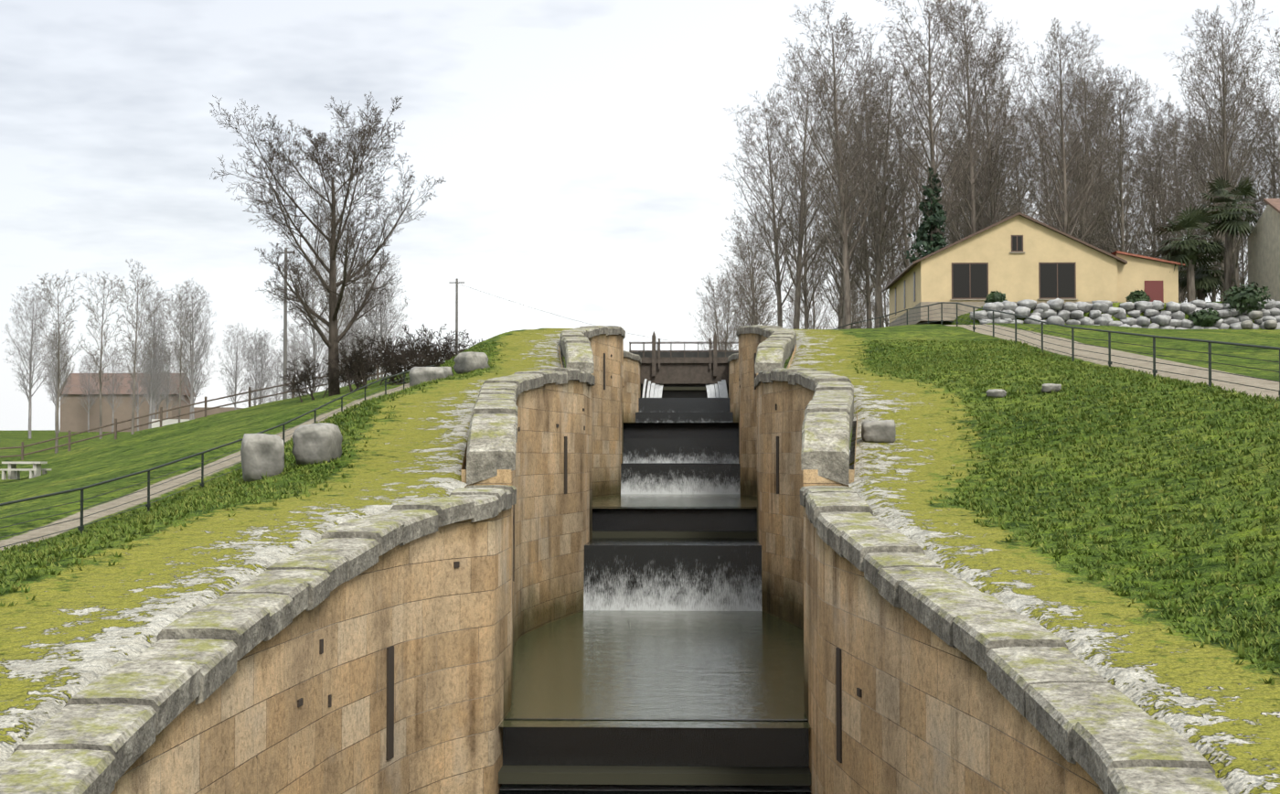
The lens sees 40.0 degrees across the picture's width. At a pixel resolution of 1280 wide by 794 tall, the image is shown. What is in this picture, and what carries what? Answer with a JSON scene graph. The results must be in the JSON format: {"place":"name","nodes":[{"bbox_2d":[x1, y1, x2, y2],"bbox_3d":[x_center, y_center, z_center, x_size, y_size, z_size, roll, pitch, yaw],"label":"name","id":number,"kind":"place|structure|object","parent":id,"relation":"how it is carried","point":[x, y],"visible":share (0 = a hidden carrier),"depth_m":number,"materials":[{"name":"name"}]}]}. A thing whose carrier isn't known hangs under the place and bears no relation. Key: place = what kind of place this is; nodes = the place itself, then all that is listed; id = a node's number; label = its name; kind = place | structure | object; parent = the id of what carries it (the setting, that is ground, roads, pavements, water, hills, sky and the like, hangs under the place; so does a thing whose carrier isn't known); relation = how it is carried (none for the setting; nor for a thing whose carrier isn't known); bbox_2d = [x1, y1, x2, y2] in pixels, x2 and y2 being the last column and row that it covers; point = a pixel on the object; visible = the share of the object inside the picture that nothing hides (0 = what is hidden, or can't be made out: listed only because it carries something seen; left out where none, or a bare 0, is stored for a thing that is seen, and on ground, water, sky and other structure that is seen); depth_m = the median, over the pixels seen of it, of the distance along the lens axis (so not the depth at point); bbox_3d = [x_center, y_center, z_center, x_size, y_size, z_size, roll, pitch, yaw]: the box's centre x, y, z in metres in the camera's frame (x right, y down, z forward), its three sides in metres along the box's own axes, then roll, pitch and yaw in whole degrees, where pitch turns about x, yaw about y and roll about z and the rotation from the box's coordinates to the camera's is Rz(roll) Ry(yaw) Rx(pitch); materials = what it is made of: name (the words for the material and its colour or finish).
{"place":"outdoors","nodes":[
{"label":"outdoors","id":0,"kind":"place"},
{"bbox_2d":[60,373,195,396],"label":"house roof","id":1,"kind":"structure","parent":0,"point":[74,389],"depth_m":344.75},
{"bbox_2d":[0,301,1279,793],"bbox_3d":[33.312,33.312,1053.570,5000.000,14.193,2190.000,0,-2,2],"label":"grassy ground","id":2,"kind":"structure","parent":0,"point":[66,636],"depth_m":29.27,"materials":[{"name":"green plant"}]},
{"bbox_2d":[0,461,51,479],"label":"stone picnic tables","id":3,"kind":"object","parent":2,"relation":"on","point":[14,471],"visible":0.81,"depth_m":76.15,"materials":[{"name":"concrete"}]},
{"bbox_2d":[1,283,69,437],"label":"poplar","id":4,"kind":"object","parent":2,"relation":"on","point":[30,358],"visible":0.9,"depth_m":224.47,"materials":[{"name":"plant"}]},
{"bbox_2d":[27,270,84,453],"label":"meadow tree","id":5,"kind":"object","parent":2,"relation":"on","point":[58,377],"visible":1,"depth_m":111.71,"materials":[{"name":"grey plant"}]},
{"bbox_2d":[41,331,75,433],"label":"poplar","id":6,"kind":"object","parent":2,"relation":"on","point":[62,380],"visible":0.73,"depth_m":289.53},
{"bbox_2d":[74,350,105,432],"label":"poplar","id":7,"kind":"object","parent":2,"relation":"on","point":[89,399],"visible":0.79,"depth_m":332.69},
{"bbox_2d":[78,270,135,438],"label":"meadow tree","id":8,"kind":"object","parent":2,"relation":"on","point":[100,371],"visible":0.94,"depth_m":132.53,"materials":[{"name":"grey plant"}]},
{"bbox_2d":[95,344,126,431],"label":"poplar","id":9,"kind":"object","parent":2,"relation":"on","point":[112,381],"visible":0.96,"depth_m":289.69,"materials":[{"name":"plant"}]},
{"bbox_2d":[118,339,149,430],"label":"poplar","id":10,"kind":"object","parent":2,"relation":"on","point":[137,396],"visible":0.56,"depth_m":261.21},
{"bbox_2d":[110,258,171,434],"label":"meadow tree","id":11,"kind":"object","parent":2,"relation":"on","point":[134,361],"visible":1,"depth_m":107.03,"materials":[{"name":"grey plant"}]},
{"bbox_2d":[59,394,243,431],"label":"town buildings","id":12,"kind":"structure","parent":2,"relation":"on","point":[73,414],"depth_m":341.29,"materials":[{"name":"stone"}]},
{"bbox_2d":[127,284,186,428],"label":"poplar","id":13,"kind":"object","parent":2,"relation":"on","point":[152,378],"visible":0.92,"depth_m":174.92,"materials":[{"name":"plant"}]},
{"bbox_2d":[136,318,178,418],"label":"poplar","id":14,"kind":"object","parent":2,"relation":"on","point":[154,400],"visible":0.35,"depth_m":272.92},
{"bbox_2d":[157,339,184,417],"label":"poplar","id":15,"kind":"object","parent":2,"relation":"on","point":[167,401],"visible":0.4,"depth_m":297.45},
{"bbox_2d":[156,281,202,422],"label":"meadow tree","id":16,"kind":"object","parent":2,"relation":"on","point":[180,349],"visible":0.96,"depth_m":124.64,"materials":[{"name":"grey plant"}]},
{"bbox_2d":[168,307,213,418],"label":"poplar","id":17,"kind":"object","parent":2,"relation":"on","point":[195,389],"visible":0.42,"depth_m":243.35,"materials":[{"name":"plant"}]},
{"bbox_2d":[164,277,219,420],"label":"poplar","id":18,"kind":"object","parent":2,"relation":"on","point":[192,377],"visible":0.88,"depth_m":192.42,"materials":[{"name":"plant"}]},
{"bbox_2d":[0,364,435,547],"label":"bank fence","id":19,"kind":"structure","parent":2,"relation":"on","point":[80,528],"depth_m":45.99,"materials":[{"name":"metal"}]},
{"bbox_2d":[0,349,460,459],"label":"fence","id":20,"kind":"object","parent":2,"relation":"on","point":[161,420],"visible":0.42,"depth_m":107.37,"materials":[{"name":"wood"}]},
{"bbox_2d":[215,322,262,409],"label":"poplar","id":21,"kind":"object","parent":2,"relation":"on","point":[235,375],"visible":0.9,"depth_m":297.82,"materials":[{"name":"plant"}]},
{"bbox_2d":[238,331,274,405],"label":"poplar","id":22,"kind":"object","parent":2,"relation":"on","point":[252,387],"visible":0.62,"depth_m":227.67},
{"bbox_2d":[242,328,281,405],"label":"poplar","id":23,"kind":"object","parent":2,"relation":"on","point":[261,386],"visible":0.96,"depth_m":219.31,"materials":[{"name":"plant"}]},
{"bbox_2d":[268,326,310,398],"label":"poplar","id":24,"kind":"object","parent":2,"relation":"on","point":[293,345],"visible":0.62,"depth_m":275.03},
{"bbox_2d":[265,250,345,393],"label":"poplar","id":25,"kind":"object","parent":2,"relation":"on","point":[314,346],"visible":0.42,"depth_m":184.14,"materials":[{"name":"plant"}]},
{"bbox_2d":[278,352,351,402],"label":"bare shrub","id":26,"kind":"object","parent":2,"relation":"on","point":[305,377],"visible":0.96,"depth_m":96.87,"materials":[{"name":"plant"}]},
{"bbox_2d":[208,91,446,395],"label":"bare tree","id":27,"kind":"object","parent":2,"relation":"on","point":[334,238],"visible":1,"depth_m":97.54,"materials":[{"name":"brown plant"}]},
{"bbox_2d":[293,189,362,332],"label":"poplar","id":28,"kind":"object","parent":2,"relation":"on","point":[340,278],"visible":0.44,"depth_m":120.16,"materials":[{"name":"grey plant"}]},
{"bbox_2d":[319,259,383,383],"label":"poplar","id":29,"kind":"object","parent":2,"relation":"on","point":[352,326],"visible":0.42,"depth_m":172.04,"materials":[{"name":"plant"}]},
{"bbox_2d":[322,329,412,391],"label":"bare shrub","id":30,"kind":"object","parent":2,"relation":"on","point":[360,366],"visible":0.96,"depth_m":96.33,"materials":[{"name":"plant"}]},
{"bbox_2d":[110,333,640,793],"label":"lock wall","id":31,"kind":"structure","parent":2,"relation":"on","point":[436,619],"depth_m":28.45,"materials":[{"name":"stone"}]},
{"bbox_2d":[0,325,641,793],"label":"coping","id":32,"kind":"object","parent":31,"relation":"on","point":[99,733],"visible":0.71,"depth_m":20.36,"materials":[{"name":"stone"}]},
{"bbox_2d":[297,352,862,762],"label":"wall slots","id":33,"kind":"object","parent":31,"relation":"in","point":[390,698],"visible":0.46,"depth_m":26.75,"materials":[{"name":"brown"}]},
{"bbox_2d":[350,275,404,379],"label":"poplar","id":34,"kind":"object","parent":2,"relation":"on","point":[375,377],"visible":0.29,"depth_m":191.50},
{"bbox_2d":[347,249,412,377],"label":"poplar","id":35,"kind":"object","parent":2,"relation":"on","point":[387,331],"visible":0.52,"depth_m":188.53,"materials":[{"name":"plant"}]},
{"bbox_2d":[366,323,433,383],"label":"bare shrub","id":36,"kind":"object","parent":2,"relation":"on","point":[401,345],"visible":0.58,"depth_m":98.10,"materials":[{"name":"plant"}]},
{"bbox_2d":[381,341,436,384],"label":"bare shrub","id":37,"kind":"object","parent":2,"relation":"on","point":[416,363],"visible":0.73,"depth_m":96.69,"materials":[{"name":"plant"}]},
{"bbox_2d":[399,323,468,366],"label":"bare shrub","id":38,"kind":"object","parent":2,"relation":"on","point":[438,354],"visible":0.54,"depth_m":99.98,"materials":[{"name":"plant"}]},
{"bbox_2d":[277,247,730,399],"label":"utility poles","id":39,"kind":"object","parent":2,"relation":"on","point":[284,389],"visible":0.52,"depth_m":120.69,"materials":[{"name":"grey"}]},
{"bbox_2d":[498,386,811,785],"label":"sill","id":40,"kind":"structure","parent":2,"relation":"on","point":[721,775],"depth_m":30.90,"materials":[{"name":"grey"}]},
{"bbox_2d":[497,397,810,793],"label":"weir cascades","id":41,"kind":"structure","parent":40,"relation":"on","point":[672,574],"depth_m":54.26,"materials":[{"name":"liquid"}]},
{"bbox_2d":[629,330,738,397],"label":"lock gate","id":42,"kind":"structure","parent":40,"relation":"on","point":[684,368],"depth_m":109.13,"materials":[{"name":"wood"}]},
{"bbox_2d":[641,378,727,397],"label":"water jets","id":43,"kind":"object","parent":42,"relation":"attached to","point":[721,389],"visible":0.31,"depth_m":108.80,"materials":[{"name":"liquid"}]},
{"bbox_2d":[728,332,1103,793],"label":"lock wall","id":44,"kind":"structure","parent":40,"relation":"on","point":[929,711],"depth_m":25.06,"materials":[{"name":"stone"}]},
{"bbox_2d":[727,324,1228,793],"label":"coping","id":45,"kind":"object","parent":44,"relation":"on","point":[1070,707],"visible":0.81,"depth_m":19.65,"materials":[{"name":"stone"}]},
{"bbox_2d":[689,269,736,350],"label":"poplar","id":46,"kind":"object","parent":2,"relation":"on","point":[708,303],"visible":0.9,"depth_m":280.69,"materials":[{"name":"grey plant"}]},
{"bbox_2d":[701,272,752,350],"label":"poplar","id":47,"kind":"object","parent":2,"relation":"on","point":[729,323],"visible":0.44,"depth_m":284.15,"materials":[{"name":"grey plant"}]},
{"bbox_2d":[719,227,785,342],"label":"poplar","id":48,"kind":"object","parent":2,"relation":"on","point":[755,296],"visible":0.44,"depth_m":245.05,"materials":[{"name":"grey plant"}]},
{"bbox_2d":[715,203,790,326],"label":"poplar","id":49,"kind":"object","parent":2,"relation":"on","point":[754,305],"visible":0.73,"depth_m":226.93,"materials":[{"name":"grey plant"}]},
{"bbox_2d":[240,310,1277,481],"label":"boulders","id":50,"kind":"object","parent":2,"relation":"on","point":[264,453],"depth_m":35.65,"materials":[{"name":"stone"}]},
{"bbox_2d":[721,88,822,327],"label":"poplar","id":51,"kind":"object","parent":2,"relation":"on","point":[777,285],"visible":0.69,"depth_m":177.04,"materials":[{"name":"grey plant"}]},
{"bbox_2d":[756,138,847,329],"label":"poplar","id":52,"kind":"object","parent":2,"relation":"on","point":[805,291],"visible":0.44,"depth_m":186.94,"materials":[{"name":"grey plant"}]},
{"bbox_2d":[742,44,872,329],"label":"poplar","id":53,"kind":"object","parent":2,"relation":"on","point":[801,232],"visible":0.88,"depth_m":157.97,"materials":[{"name":"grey plant"}]},
{"bbox_2d":[788,248,837,329],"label":"poplar","id":54,"kind":"object","parent":2,"relation":"on","point":[814,308],"visible":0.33,"depth_m":258.07,"materials":[{"name":"grey plant"}]},
{"bbox_2d":[806,151,871,329],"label":"poplar","id":55,"kind":"object","parent":2,"relation":"on","point":[841,300],"visible":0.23,"depth_m":193.65,"materials":[{"name":"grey plant"}]},
{"bbox_2d":[776,0,908,329],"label":"poplar","id":56,"kind":"object","parent":2,"relation":"on","point":[843,201],"visible":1,"depth_m":137.00,"materials":[{"name":"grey plant"}]},
{"bbox_2d":[806,149,887,329],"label":"poplar","id":57,"kind":"object","parent":2,"relation":"on","point":[837,301],"visible":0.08,"depth_m":199.94,"materials":[{"name":"brown plant"}]},
{"bbox_2d":[822,272,874,329],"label":"poplar","id":58,"kind":"object","parent":2,"relation":"on","point":[853,314],"visible":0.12,"depth_m":280.23,"materials":[{"name":"brown plant"}]},
{"bbox_2d":[809,85,906,329],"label":"poplar","id":59,"kind":"object","parent":2,"relation":"on","point":[839,255],"visible":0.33,"depth_m":160.45,"materials":[{"name":"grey plant"}]},
{"bbox_2d":[817,97,917,328],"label":"poplar","id":60,"kind":"object","parent":2,"relation":"on","point":[869,291],"visible":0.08,"depth_m":167.57,"materials":[{"name":"brown plant"}]},
{"bbox_2d":[821,41,926,327],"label":"poplar","id":61,"kind":"object","parent":2,"relation":"on","point":[874,259],"visible":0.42,"depth_m":162.92,"materials":[{"name":"brown plant"}]},
{"bbox_2d":[826,46,949,328],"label":"poplar","id":62,"kind":"object","parent":2,"relation":"on","point":[880,264],"visible":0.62,"depth_m":147.13,"materials":[{"name":"brown plant"}]},
{"bbox_2d":[858,177,920,324],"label":"poplar","id":63,"kind":"object","parent":2,"relation":"on","point":[873,304],"visible":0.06,"depth_m":206.92,"materials":[{"name":"brown plant"}]},
{"bbox_2d":[857,94,958,279],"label":"poplar","id":64,"kind":"object","parent":2,"relation":"on","point":[903,250],"visible":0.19,"depth_m":170.76,"materials":[{"name":"brown plant"}]},
{"bbox_2d":[881,131,959,284],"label":"poplar","id":65,"kind":"object","parent":2,"relation":"on","point":[917,224],"visible":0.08,"depth_m":194.92,"materials":[{"name":"brown plant"}]},
{"bbox_2d":[901,167,948,271],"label":"conifer","id":66,"kind":"object","parent":2,"relation":"on","point":[930,241],"visible":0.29,"depth_m":133.10,"materials":[{"name":"green plant"}]},
{"bbox_2d":[853,0,997,251],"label":"poplar","id":67,"kind":"object","parent":2,"relation":"on","point":[931,136],"visible":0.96,"depth_m":134.85,"materials":[{"name":"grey plant"}]},
{"bbox_2d":[920,129,1005,245],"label":"poplar","id":68,"kind":"object","parent":2,"relation":"on","point":[950,233],"visible":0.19,"depth_m":178.39,"materials":[{"name":"brown plant"}]},
{"bbox_2d":[898,0,1047,245],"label":"poplar","id":69,"kind":"object","parent":2,"relation":"on","point":[971,204],"visible":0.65,"depth_m":141.06,"materials":[{"name":"grey plant"}]},
{"bbox_2d":[918,19,1054,235],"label":"poplar","id":70,"kind":"object","parent":2,"relation":"on","point":[1010,165],"visible":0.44,"depth_m":146.46,"materials":[{"name":"brown plant"}]},
{"bbox_2d":[951,75,1055,239],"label":"poplar","id":71,"kind":"object","parent":2,"relation":"on","point":[994,154],"visible":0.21,"depth_m":165.52,"materials":[{"name":"brown plant"}]},
{"bbox_2d":[881,212,1127,326],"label":"house shell","id":72,"kind":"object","parent":2,"relation":"on","point":[1013,277],"visible":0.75,"depth_m":108.28},
{"bbox_2d":[895,234,1077,315],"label":"windows","id":73,"kind":"structure","parent":72,"relation":"in","point":[970,281],"depth_m":108.24,"materials":[{"name":"glass"}]},
{"bbox_2d":[972,96,1076,230],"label":"poplar","id":74,"kind":"object","parent":2,"relation":"on","point":[1016,177],"visible":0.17,"depth_m":160.08,"materials":[{"name":"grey plant"}]},
{"bbox_2d":[995,82,1089,239],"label":"poplar","id":75,"kind":"object","parent":2,"relation":"on","point":[1029,190],"visible":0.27,"depth_m":165.02,"materials":[{"name":"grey plant"}]},
{"bbox_2d":[833,301,1279,401],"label":"fence","id":76,"kind":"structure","parent":2,"relation":"on","point":[1154,369],"depth_m":51.26,"materials":[{"name":"metal"}]},
{"bbox_2d":[984,17,1130,243],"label":"poplar","id":77,"kind":"object","parent":2,"relation":"on","point":[1066,222],"visible":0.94,"depth_m":131.87,"materials":[{"name":"grey plant"}]},
{"bbox_2d":[1037,54,1136,251],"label":"poplar","id":78,"kind":"object","parent":2,"relation":"on","point":[1102,85],"visible":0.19,"depth_m":168.50,"materials":[{"name":"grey plant"}]},
{"bbox_2d":[1032,60,1145,249],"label":"poplar","id":79,"kind":"object","parent":2,"relation":"on","point":[1082,215],"visible":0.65,"depth_m":145.78,"materials":[{"name":"grey plant"}]},
{"bbox_2d":[1051,69,1160,255],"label":"poplar","id":80,"kind":"object","parent":2,"relation":"on","point":[1100,148],"visible":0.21,"depth_m":171.41,"materials":[{"name":"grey plant"}]},
{"bbox_2d":[969,298,1279,329],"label":"boulder retaining wall","id":81,"kind":"structure","parent":2,"relation":"on","point":[1050,311],"depth_m":98.62,"materials":[{"name":"stone"}]},
{"bbox_2d":[1065,65,1183,257],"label":"poplar","id":82,"kind":"object","parent":2,"relation":"on","point":[1122,248],"visible":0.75,"depth_m":151.56,"materials":[{"name":"grey plant"}]},
{"bbox_2d":[1094,148,1161,254],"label":"poplar","id":83,"kind":"object","parent":2,"relation":"on","point":[1128,176],"visible":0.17,"depth_m":189.19,"materials":[{"name":"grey plant"}]},
{"bbox_2d":[984,281,1271,327],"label":"evergreen shrubs","id":84,"kind":"object","parent":2,"relation":"on","point":[1246,295],"visible":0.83,"depth_m":98.87,"materials":[{"name":"green plant"}]},
{"bbox_2d":[1110,250,1184,302],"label":"house annex","id":85,"kind":"object","parent":2,"relation":"on","point":[1136,272],"visible":0.55,"depth_m":108.23,"materials":[{"name":"yellow paint"}]},
{"bbox_2d":[1144,280,1163,302],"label":"door","id":86,"kind":"structure","parent":85,"relation":"in","point":[1154,290],"depth_m":108.15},
{"bbox_2d":[1110,91,1206,302],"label":"poplar","id":87,"kind":"object","parent":2,"relation":"on","point":[1163,219],"visible":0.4,"depth_m":185.50,"materials":[{"name":"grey plant"}]},
{"bbox_2d":[1123,122,1200,259],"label":"poplar","id":88,"kind":"object","parent":2,"relation":"on","point":[1153,220],"visible":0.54,"depth_m":180.33,"materials":[{"name":"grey plant"}]},
{"bbox_2d":[1135,101,1211,302],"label":"poplar","id":89,"kind":"object","parent":2,"relation":"on","point":[1179,289],"visible":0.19,"depth_m":195.70,"materials":[{"name":"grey plant"}]},
{"bbox_2d":[1153,121,1243,298],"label":"poplar","id":90,"kind":"object","parent":2,"relation":"on","point":[1189,200],"visible":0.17,"depth_m":171.78,"materials":[{"name":"grey plant"}]},
{"bbox_2d":[1151,173,1261,302],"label":"windmill palms","id":91,"kind":"object","parent":2,"relation":"on","point":[1202,282],"visible":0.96,"depth_m":109.44,"materials":[{"name":"green plant"}]},
{"bbox_2d":[1161,0,1279,301],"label":"poplar","id":92,"kind":"object","parent":2,"relation":"on","point":[1222,154],"visible":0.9,"depth_m":132.29,"materials":[{"name":"grey plant"}]},
{"bbox_2d":[1168,96,1272,301],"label":"poplar","id":93,"kind":"object","parent":2,"relation":"on","point":[1212,297],"visible":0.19,"depth_m":163.86,"materials":[{"name":"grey plant"}]},
{"bbox_2d":[1162,29,1279,290],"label":"poplar","id":94,"kind":"object","parent":2,"relation":"on","point":[1235,268],"visible":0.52,"depth_m":153.14,"materials":[{"name":"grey plant"}]},
{"bbox_2d":[1180,128,1278,300],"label":"poplar","id":95,"kind":"object","parent":2,"relation":"on","point":[1242,282],"visible":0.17,"depth_m":194.12,"materials":[{"name":"grey plant"}]},
{"bbox_2d":[1215,27,1279,208],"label":"poplar","id":96,"kind":"object","parent":2,"relation":"on","point":[1271,180],"visible":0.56,"depth_m":151.21,"materials":[{"name":"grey plant"}]},
{"bbox_2d":[1230,97,1279,253],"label":"poplar","id":97,"kind":"object","parent":2,"relation":"on","point":[1263,159],"visible":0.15,"depth_m":195.30,"materials":[{"name":"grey plant"}]},
{"bbox_2d":[1247,198,1279,300],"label":"stone outbuilding","id":98,"kind":"structure","parent":2,"relation":"on","point":[1264,256],"depth_m":106.94,"materials":[{"name":"beige stone"}]},
{"bbox_2d":[0,0,1279,451],"label":"sky","id":99,"kind":"structure","parent":0,"point":[581,149],"materials":[{"name":"white"}]},
{"bbox_2d":[498,422,810,727],"bbox_3d":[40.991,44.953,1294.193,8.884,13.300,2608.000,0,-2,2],"label":"canal water","id":100,"kind":"structure","parent":0,"point":[669,664],"depth_m":39.64,"materials":[{"name":"brown liquid"}]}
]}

